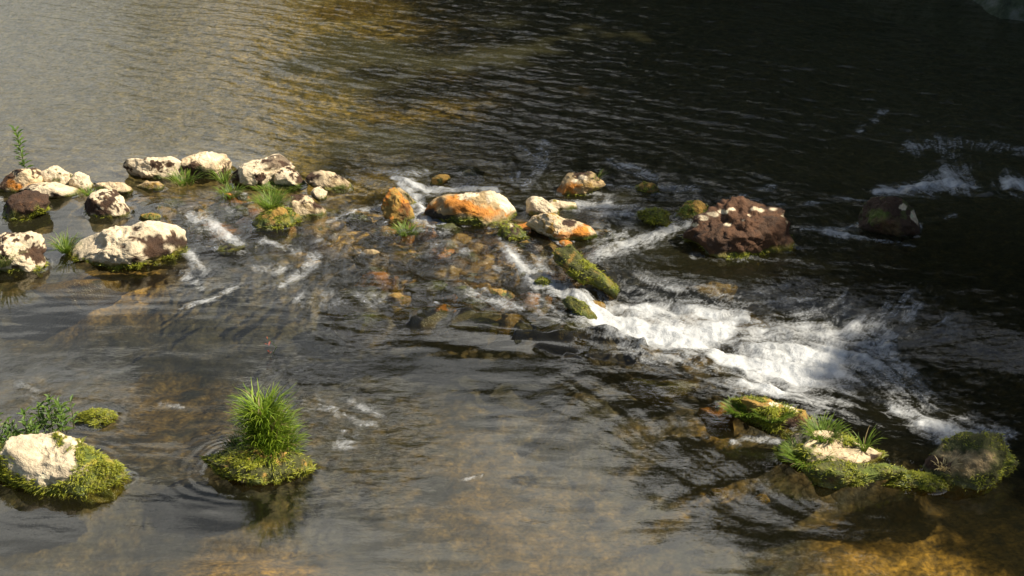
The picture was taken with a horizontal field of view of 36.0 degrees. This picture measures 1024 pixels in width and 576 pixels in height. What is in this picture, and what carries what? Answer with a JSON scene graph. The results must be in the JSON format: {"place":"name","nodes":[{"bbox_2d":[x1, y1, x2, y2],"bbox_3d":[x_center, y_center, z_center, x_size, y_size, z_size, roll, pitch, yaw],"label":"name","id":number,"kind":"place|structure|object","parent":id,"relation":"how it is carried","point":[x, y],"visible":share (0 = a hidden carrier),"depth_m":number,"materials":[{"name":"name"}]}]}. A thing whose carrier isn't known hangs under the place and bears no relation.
{"place":"outdoors","nodes":[
{"label":"outdoors","id":0,"kind":"place"},
{"bbox_2d":[0,0,1023,575],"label":"riverbed","id":1,"kind":"structure","parent":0,"point":[444,454],"depth_m":15.14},
{"bbox_2d":[18,182,84,202],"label":"flat stone","id":2,"kind":"object","parent":1,"relation":"on","point":[56,191],"visible":0.82,"depth_m":15.71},
{"bbox_2d":[29,279,129,309],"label":"sunken stone","id":3,"kind":"object","parent":1,"relation":"on","point":[81,294],"visible":1,"depth_m":14.32,"materials":[{"name":"stone"}]},
{"bbox_2d":[63,220,190,272],"bbox_3d":[-3.578,-0.384,14.518,1.186,0.516,0.572,0,28,0],"label":"river stone","id":4,"kind":"object","parent":1,"relation":"on","point":[147,246],"visible":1,"depth_m":14.40,"materials":[{"name":"stone"}]},
{"bbox_2d":[45,227,81,253],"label":"grass tuft","id":5,"kind":"object","parent":4,"relation":"on","point":[64,247],"visible":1,"depth_m":14.64,"materials":[{"name":"green plant"}]},
{"bbox_2d":[136,180,164,193],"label":"flat stone","id":6,"kind":"object","parent":1,"relation":"on","point":[150,187],"visible":1,"depth_m":15.91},
{"bbox_2d":[136,197,179,225],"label":"sunken cobble","id":7,"kind":"object","parent":1,"relation":"on","point":[142,206],"visible":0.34,"depth_m":15.82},
{"bbox_2d":[172,200,201,225],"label":"sunken stone","id":8,"kind":"object","parent":1,"relation":"on","point":[187,206],"visible":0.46,"depth_m":15.73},
{"bbox_2d":[185,220,248,256],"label":"sunken cobble","id":9,"kind":"object","parent":1,"relation":"on","point":[205,236],"visible":0.77,"depth_m":15.26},
{"bbox_2d":[243,224,305,256],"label":"sunken cobble","id":10,"kind":"object","parent":1,"relation":"on","point":[284,244],"visible":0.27,"depth_m":15.33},
{"bbox_2d":[326,209,356,220],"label":"sunken stone","id":11,"kind":"object","parent":1,"relation":"on","point":[340,214],"visible":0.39,"depth_m":15.58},
{"bbox_2d":[351,252,390,271],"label":"sunken stone","id":12,"kind":"object","parent":1,"relation":"on","point":[383,262],"visible":0.46,"depth_m":14.73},
{"bbox_2d":[368,226,396,242],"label":"sunken cobble","id":13,"kind":"object","parent":1,"relation":"on","point":[378,232],"visible":0.89,"depth_m":15.19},
{"bbox_2d":[389,251,435,272],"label":"sunken stone","id":14,"kind":"object","parent":1,"relation":"on","point":[409,264],"visible":0.94,"depth_m":14.77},
{"bbox_2d":[414,239,459,264],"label":"sunken cobble","id":15,"kind":"object","parent":1,"relation":"on","point":[452,244],"visible":0.26,"depth_m":15.02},
{"bbox_2d":[421,190,516,234],"bbox_3d":[-0.411,-0.736,15.287,0.965,0.442,0.471,0,28,0],"label":"river stone","id":16,"kind":"object","parent":1,"relation":"on","point":[465,211],"visible":0.94,"depth_m":15.16,"materials":[{"name":"stone"}]},
{"bbox_2d":[514,267,542,283],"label":"sunken cobble","id":17,"kind":"object","parent":1,"relation":"on","point":[523,275],"visible":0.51,"depth_m":14.42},
{"bbox_2d":[517,243,553,259],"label":"sunken cobble","id":18,"kind":"object","parent":1,"relation":"on","point":[546,251],"visible":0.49,"depth_m":14.89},
{"bbox_2d":[526,258,557,276],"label":"sunken cobble","id":19,"kind":"object","parent":1,"relation":"on","point":[546,265],"visible":0.32,"depth_m":14.59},
{"bbox_2d":[512,280,574,315],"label":"sunken cobble","id":20,"kind":"object","parent":1,"relation":"on","point":[528,286],"visible":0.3,"depth_m":14.26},
{"bbox_2d":[537,279,583,312],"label":"sunken cobble","id":21,"kind":"object","parent":1,"relation":"on","point":[566,284],"visible":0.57,"depth_m":14.17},
{"bbox_2d":[526,212,596,247],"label":"river stone","id":22,"kind":"object","parent":1,"relation":"on","point":[551,226],"visible":0.91,"depth_m":14.86,"materials":[{"name":"stone"}]},
{"bbox_2d":[626,378,699,407],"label":"sunken stone","id":23,"kind":"object","parent":1,"relation":"on","point":[656,394],"visible":1,"depth_m":12.75,"materials":[{"name":"stone"}]},
{"bbox_2d":[676,281,737,309],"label":"sunken stone","id":24,"kind":"object","parent":1,"relation":"on","point":[714,294],"visible":0.95,"depth_m":14.23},
{"bbox_2d":[0,0,1023,444],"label":"river water","id":25,"kind":"structure","parent":0,"point":[796,366],"depth_m":13.72,"materials":[{"name":"grey liquid"}]},
{"bbox_2d":[8,124,33,167],"bbox_3d":[-5.060,-1.417,16.184,0.198,0.568,0.186,12,30,21],"label":"leafy sprig","id":26,"kind":"object","parent":25,"relation":"on","point":[22,163],"visible":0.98,"depth_m":16.18,"materials":[{"name":"green plant"}]},
{"bbox_2d":[0,168,42,197],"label":"river stone","id":27,"kind":"object","parent":25,"relation":"in","point":[14,181],"visible":0.75,"depth_m":15.84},
{"bbox_2d":[0,231,49,282],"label":"river stone","id":28,"kind":"object","parent":25,"relation":"in","point":[31,263],"visible":0.99,"depth_m":14.33,"materials":[{"name":"stone"}]},
{"bbox_2d":[1,190,50,226],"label":"river stone","id":29,"kind":"object","parent":25,"relation":"in","point":[23,207],"visible":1,"depth_m":15.27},
{"bbox_2d":[41,165,72,185],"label":"river stone","id":30,"kind":"object","parent":25,"relation":"in","point":[57,173],"visible":0.71,"depth_m":15.95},
{"bbox_2d":[0,431,131,516],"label":"mossy stone","id":31,"kind":"object","parent":25,"relation":"in","point":[59,473],"visible":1,"depth_m":11.31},
{"bbox_2d":[1,415,44,435],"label":"leafy sprig","id":32,"kind":"object","parent":31,"relation":"on","point":[15,431],"visible":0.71,"depth_m":11.63,"materials":[{"name":"green plant"}]},
{"bbox_2d":[0,395,73,442],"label":"leafy sprig","id":33,"kind":"object","parent":31,"relation":"on","point":[23,411],"visible":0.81,"depth_m":11.64,"materials":[{"name":"green plant"}]},
{"bbox_2d":[37,394,68,433],"bbox_3d":[-3.410,0.929,11.694,0.309,0.401,0.147,15,31,25],"label":"leafy sprig","id":34,"kind":"object","parent":31,"relation":"on","point":[57,415],"visible":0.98,"depth_m":11.71,"materials":[{"name":"green plant"}]},
{"bbox_2d":[69,172,92,191],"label":"river stone","id":35,"kind":"object","parent":25,"relation":"in","point":[81,179],"visible":0.88,"depth_m":15.87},
{"bbox_2d":[70,407,117,431],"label":"mossy stone","id":36,"kind":"object","parent":25,"relation":"in","point":[92,419],"visible":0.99,"depth_m":12.09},
{"bbox_2d":[83,189,130,224],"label":"river stone","id":37,"kind":"object","parent":25,"relation":"in","point":[106,206],"visible":1,"depth_m":15.35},
{"bbox_2d":[93,181,132,196],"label":"flat stone","id":38,"kind":"object","parent":25,"relation":"in","point":[123,189],"visible":0.65,"depth_m":15.80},
{"bbox_2d":[123,156,180,183],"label":"river stone","id":39,"kind":"object","parent":25,"relation":"in","point":[153,169],"visible":0.92,"depth_m":16.11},
{"bbox_2d":[145,205,176,220],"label":"sunken cobble","id":40,"kind":"object","parent":25,"relation":"in","point":[168,212],"visible":0.66,"depth_m":15.54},
{"bbox_2d":[163,166,205,186],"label":"grass tuft","id":41,"kind":"object","parent":25,"relation":"on","point":[184,178],"visible":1,"depth_m":16.05,"materials":[{"name":"green plant"}]},
{"bbox_2d":[182,209,208,223],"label":"sunken cobble","id":42,"kind":"object","parent":25,"relation":"in","point":[198,213],"visible":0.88,"depth_m":15.53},
{"bbox_2d":[178,151,231,184],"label":"river stone","id":43,"kind":"object","parent":25,"relation":"in","point":[204,162],"visible":0.9,"depth_m":16.18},
{"bbox_2d":[214,243,245,256],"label":"stone","id":44,"kind":"object","parent":25,"relation":"in","point":[227,249],"visible":1,"depth_m":14.64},
{"bbox_2d":[220,240,258,260],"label":"sunken stone","id":45,"kind":"object","parent":25,"relation":"in","point":[249,249],"visible":0.68,"depth_m":15.00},
{"bbox_2d":[230,208,262,228],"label":"sunken cobble","id":46,"kind":"object","parent":25,"relation":"in","point":[247,223],"visible":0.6,"depth_m":15.48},
{"bbox_2d":[200,444,320,492],"bbox_3d":[-1.853,1.330,11.509,0.909,0.414,0.438,0,28,0],"label":"mossy stone","id":47,"kind":"object","parent":25,"relation":"in","point":[242,472],"visible":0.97,"depth_m":11.39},
{"bbox_2d":[225,380,311,463],"bbox_3d":[-1.766,0.995,11.451,0.637,0.631,0.552,0,28,0],"label":"grass tuft","id":48,"kind":"object","parent":47,"relation":"on","point":[267,423],"visible":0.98,"depth_m":11.41,"materials":[{"name":"green plant"}]},
{"bbox_2d":[228,154,294,191],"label":"river stone","id":49,"kind":"object","parent":25,"relation":"in","point":[260,172],"visible":0.83,"depth_m":15.96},
{"bbox_2d":[251,206,303,232],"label":"mossy stone","id":50,"kind":"object","parent":25,"relation":"in","point":[279,218],"visible":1,"depth_m":15.09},
{"bbox_2d":[251,187,294,209],"bbox_3d":[-2.321,-0.848,15.226,0.472,0.142,0.468,0,28,0],"label":"grass tuft","id":51,"kind":"object","parent":50,"relation":"on","point":[269,200],"visible":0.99,"depth_m":15.27,"materials":[{"name":"green plant"}]},
{"bbox_2d":[251,179,306,193],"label":"grass tuft","id":52,"kind":"object","parent":25,"relation":"on","point":[274,186],"visible":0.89,"depth_m":15.94,"materials":[{"name":"green plant"}]},
{"bbox_2d":[274,166,308,191],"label":"river stone","id":53,"kind":"object","parent":25,"relation":"in","point":[286,176],"visible":0.98,"depth_m":15.97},
{"bbox_2d":[289,194,326,221],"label":"river stone","id":54,"kind":"object","parent":25,"relation":"in","point":[306,208],"visible":0.82,"depth_m":15.35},
{"bbox_2d":[297,225,338,246],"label":"sunken cobble","id":55,"kind":"object","parent":25,"relation":"in","point":[310,238],"visible":0.84,"depth_m":15.23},
{"bbox_2d":[310,186,326,201],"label":"stone","id":56,"kind":"object","parent":25,"relation":"in","point":[319,194],"visible":1,"depth_m":15.70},
{"bbox_2d":[307,245,334,260],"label":"sunken cobble","id":57,"kind":"object","parent":25,"relation":"in","point":[329,252],"visible":0.94,"depth_m":14.85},
{"bbox_2d":[296,216,358,247],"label":"sunken cobble","id":58,"kind":"object","parent":25,"relation":"in","point":[335,224],"visible":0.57,"depth_m":15.37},
{"bbox_2d":[305,170,353,195],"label":"river stone","id":59,"kind":"object","parent":25,"relation":"in","point":[332,183],"visible":0.92,"depth_m":15.89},
{"bbox_2d":[327,243,360,262],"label":"sunken stone","id":60,"kind":"object","parent":25,"relation":"in","point":[343,249],"visible":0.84,"depth_m":14.91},
{"bbox_2d":[346,213,372,227],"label":"sunken cobble","id":61,"kind":"object","parent":25,"relation":"in","point":[353,219],"visible":0.99,"depth_m":15.38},
{"bbox_2d":[329,312,398,350],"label":"sunken cobble","id":62,"kind":"object","parent":25,"relation":"in","point":[376,331],"visible":1,"depth_m":13.66,"materials":[{"name":"stone"}]},
{"bbox_2d":[326,286,401,320],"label":"sunken cobble","id":63,"kind":"object","parent":25,"relation":"in","point":[342,303],"visible":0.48,"depth_m":14.05,"materials":[{"name":"stone"}]},
{"bbox_2d":[353,271,398,292],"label":"sunken cobble","id":64,"kind":"object","parent":25,"relation":"in","point":[385,281],"visible":0.56,"depth_m":14.31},
{"bbox_2d":[384,292,410,306],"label":"sunken cobble","id":65,"kind":"object","parent":25,"relation":"in","point":[398,299],"visible":1,"depth_m":13.90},
{"bbox_2d":[381,187,414,226],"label":"river stone","id":66,"kind":"object","parent":25,"relation":"in","point":[396,207],"visible":0.97,"depth_m":15.29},
{"bbox_2d":[391,220,425,236],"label":"grass tuft","id":67,"kind":"object","parent":25,"relation":"on","point":[406,231],"visible":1,"depth_m":15.05,"materials":[{"name":"green plant"}]},
{"bbox_2d":[392,306,452,339],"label":"sunken cobble","id":68,"kind":"object","parent":25,"relation":"in","point":[426,323],"visible":0.94,"depth_m":13.73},
{"bbox_2d":[418,227,440,241],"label":"sunken cobble","id":69,"kind":"object","parent":25,"relation":"in","point":[425,233],"visible":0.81,"depth_m":15.13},
{"bbox_2d":[403,277,459,314],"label":"sunken cobble","id":70,"kind":"object","parent":25,"relation":"in","point":[424,293],"visible":0.52,"depth_m":14.24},
{"bbox_2d":[416,264,462,281],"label":"sunken cobble","id":71,"kind":"object","parent":25,"relation":"in","point":[450,272],"visible":0.41,"depth_m":14.49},
{"bbox_2d":[428,247,455,262],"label":"sunken cobble","id":72,"kind":"object","parent":25,"relation":"in","point":[438,257],"visible":0.94,"depth_m":14.73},
{"bbox_2d":[432,222,463,239],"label":"sunken cobble","id":73,"kind":"object","parent":25,"relation":"in","point":[444,231],"visible":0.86,"depth_m":15.11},
{"bbox_2d":[434,258,473,269],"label":"sunken cobble","id":74,"kind":"object","parent":25,"relation":"in","point":[463,264],"visible":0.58,"depth_m":14.57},
{"bbox_2d":[427,165,484,187],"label":"sunken stone","id":75,"kind":"object","parent":25,"relation":"in","point":[458,181],"visible":0.81,"depth_m":16.57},
{"bbox_2d":[440,285,478,309],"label":"sunken cobble","id":76,"kind":"object","parent":25,"relation":"in","point":[462,292],"visible":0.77,"depth_m":14.01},
{"bbox_2d":[444,233,482,246],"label":"sunken cobble","id":77,"kind":"object","parent":25,"relation":"in","point":[464,237],"visible":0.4,"depth_m":15.04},
{"bbox_2d":[455,242,488,255],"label":"sunken cobble","id":78,"kind":"object","parent":25,"relation":"in","point":[480,247],"visible":0.49,"depth_m":14.89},
{"bbox_2d":[459,298,486,310],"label":"sunken cobble","id":79,"kind":"object","parent":25,"relation":"in","point":[477,304],"visible":0.88,"depth_m":13.89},
{"bbox_2d":[448,317,501,347],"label":"sunken cobble","id":80,"kind":"object","parent":25,"relation":"in","point":[473,332],"visible":1,"depth_m":13.57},
{"bbox_2d":[446,310,505,347],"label":"sunken cobble","id":81,"kind":"object","parent":25,"relation":"in","point":[461,316],"visible":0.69,"depth_m":13.69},
{"bbox_2d":[462,293,511,312],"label":"sunken cobble","id":82,"kind":"object","parent":25,"relation":"in","point":[490,306],"visible":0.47,"depth_m":13.96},
{"bbox_2d":[459,264,519,291],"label":"sunken cobble","id":83,"kind":"object","parent":25,"relation":"in","point":[504,277],"visible":0.51,"depth_m":14.34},
{"bbox_2d":[473,254,505,266],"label":"sunken cobble","id":84,"kind":"object","parent":25,"relation":"in","point":[494,259],"visible":0.4,"depth_m":14.65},
{"bbox_2d":[481,288,514,306],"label":"sunken cobble","id":85,"kind":"object","parent":25,"relation":"in","point":[504,297],"visible":0.97,"depth_m":13.93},
{"bbox_2d":[483,237,517,248],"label":"sunken cobble","id":86,"kind":"object","parent":25,"relation":"in","point":[495,240],"visible":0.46,"depth_m":14.94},
{"bbox_2d":[496,220,529,242],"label":"mossy stone","id":87,"kind":"object","parent":86,"relation":"on","point":[511,232],"visible":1,"depth_m":14.91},
{"bbox_2d":[486,244,539,264],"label":"sunken cobble","id":88,"kind":"object","parent":25,"relation":"in","point":[499,250],"visible":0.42,"depth_m":14.82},
{"bbox_2d":[496,313,535,340],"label":"sunken cobble","id":89,"kind":"object","parent":25,"relation":"in","point":[505,330],"visible":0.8,"depth_m":13.62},
{"bbox_2d":[514,321,541,337],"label":"sunken stone","id":90,"kind":"object","parent":25,"relation":"in","point":[523,325],"visible":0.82,"depth_m":13.58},
{"bbox_2d":[505,292,557,320],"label":"sunken cobble","id":91,"kind":"object","parent":25,"relation":"in","point":[532,304],"visible":0.77,"depth_m":14.00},
{"bbox_2d":[526,231,551,245],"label":"sunken cobble","id":92,"kind":"object","parent":25,"relation":"in","point":[544,241],"visible":0.39,"depth_m":15.08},
{"bbox_2d":[525,196,559,220],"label":"river stone","id":93,"kind":"object","parent":25,"relation":"in","point":[536,205],"visible":0.66,"depth_m":15.32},
{"bbox_2d":[548,199,576,214],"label":"flat stone","id":94,"kind":"object","parent":25,"relation":"in","point":[563,207],"visible":0.81,"depth_m":15.48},
{"bbox_2d":[533,313,604,355],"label":"sunken cobble","id":95,"kind":"object","parent":25,"relation":"in","point":[559,336],"visible":0.84,"depth_m":13.60,"materials":[{"name":"stone"}]},
{"bbox_2d":[562,295,596,319],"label":"mossy stone","id":96,"kind":"object","parent":25,"relation":"in","point":[578,308],"visible":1,"depth_m":13.60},
{"bbox_2d":[556,171,605,201],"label":"river stone","id":97,"kind":"object","parent":25,"relation":"in","point":[577,186],"visible":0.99,"depth_m":15.78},
{"bbox_2d":[552,244,619,298],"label":"mossy stone","id":98,"kind":"object","parent":25,"relation":"in","point":[571,261],"visible":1,"depth_m":14.00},
{"bbox_2d":[578,283,620,304],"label":"sunken cobble","id":99,"kind":"object","parent":25,"relation":"in","point":[594,293],"visible":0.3,"depth_m":14.19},
{"bbox_2d":[587,231,625,255],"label":"sunken cobble","id":100,"kind":"object","parent":25,"relation":"in","point":[610,236],"visible":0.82,"depth_m":15.04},
{"bbox_2d":[635,181,659,195],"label":"mossy stone","id":101,"kind":"object","parent":25,"relation":"in","point":[646,188],"visible":1,"depth_m":15.82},
{"bbox_2d":[636,206,672,227],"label":"mossy stone","id":102,"kind":"object","parent":25,"relation":"in","point":[654,216],"visible":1,"depth_m":15.15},
{"bbox_2d":[672,200,707,223],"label":"mossy stone","id":103,"kind":"object","parent":25,"relation":"in","point":[688,211],"visible":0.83,"depth_m":15.32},
{"bbox_2d":[697,402,734,438],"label":"sunken stone","id":104,"kind":"object","parent":25,"relation":"in","point":[717,420],"visible":0.85,"depth_m":12.34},
{"bbox_2d":[706,488,727,501],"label":"sunken stone","id":105,"kind":"object","parent":25,"relation":"in","point":[716,494],"visible":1,"depth_m":11.41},
{"bbox_2d":[681,196,796,271],"bbox_3d":[2.165,-0.511,14.790,1.031,0.674,0.662,-11,30,-20],"label":"river stone","id":106,"kind":"object","parent":25,"relation":"in","point":[733,234],"visible":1,"depth_m":14.61,"materials":[{"name":"stone"}]},
{"bbox_2d":[729,393,812,438],"bbox_3d":[2.001,0.967,12.139,0.623,0.364,0.492,-12,30,-22],"label":"mossy stone","id":107,"kind":"object","parent":25,"relation":"in","point":[768,409],"visible":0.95,"depth_m":12.01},
{"bbox_2d":[718,395,754,418],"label":"moss","id":108,"kind":"object","parent":107,"relation":"on","point":[735,410],"visible":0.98,"depth_m":12.03,"materials":[{"name":"green plant"}]},
{"bbox_2d":[750,399,798,422],"bbox_3d":[1.985,0.952,11.922,0.383,0.105,0.300,0,28,0],"label":"moss","id":109,"kind":"object","parent":107,"relation":"on","point":[772,419],"visible":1,"depth_m":11.91,"materials":[{"name":"green plant"}]},
{"bbox_2d":[768,430,886,472],"bbox_3d":[2.359,1.239,11.673,0.891,0.381,0.566,0,28,0],"label":"river stone","id":110,"kind":"object","parent":25,"relation":"in","point":[806,447],"visible":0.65,"depth_m":11.54,"materials":[{"name":"stone"}]},
{"bbox_2d":[776,435,836,470],"bbox_3d":[2.139,1.227,11.465,0.460,0.129,0.469,0,28,0],"label":"moss","id":111,"kind":"object","parent":110,"relation":"on","point":[794,458],"visible":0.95,"depth_m":11.48,"materials":[{"name":"green plant"}]},
{"bbox_2d":[797,411,851,444],"bbox_3d":[2.297,1.049,11.580,0.420,0.134,0.432,0,28,0],"label":"grass tuft","id":112,"kind":"object","parent":110,"relation":"on","point":[820,425],"visible":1,"depth_m":11.63,"materials":[{"name":"green plant"}]},
{"bbox_2d":[844,424,881,451],"bbox_3d":[2.579,1.105,11.542,0.286,0.171,0.309,21,35,34],"label":"grass tuft","id":113,"kind":"object","parent":110,"relation":"on","point":[867,445],"visible":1,"depth_m":11.55,"materials":[{"name":"green plant"}]},
{"bbox_2d":[800,458,906,496],"bbox_3d":[2.462,1.370,11.376,0.779,0.256,0.272,0,28,0],"label":"mossy stone","id":114,"kind":"object","parent":25,"relation":"in","point":[826,479],"visible":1,"depth_m":11.31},
{"bbox_2d":[858,196,921,245],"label":"river stone","id":115,"kind":"object","parent":25,"relation":"in","point":[887,221],"visible":1,"depth_m":14.98,"materials":[{"name":"stone"}]},
{"bbox_2d":[880,469,949,495],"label":"mossy stone","id":116,"kind":"object","parent":25,"relation":"in","point":[918,482],"visible":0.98,"depth_m":11.33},
{"bbox_2d":[920,430,1019,500],"bbox_3d":[3.339,1.286,11.439,0.725,0.502,0.458,0,28,0],"label":"mossy stone","id":117,"kind":"object","parent":25,"relation":"in","point":[988,460],"visible":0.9,"depth_m":11.34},
{"bbox_2d":[846,0,1023,73],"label":"river bank hillside","id":118,"kind":"structure","parent":0,"point":[1004,11],"depth_m":21.10,"materials":[{"name":"soil"}]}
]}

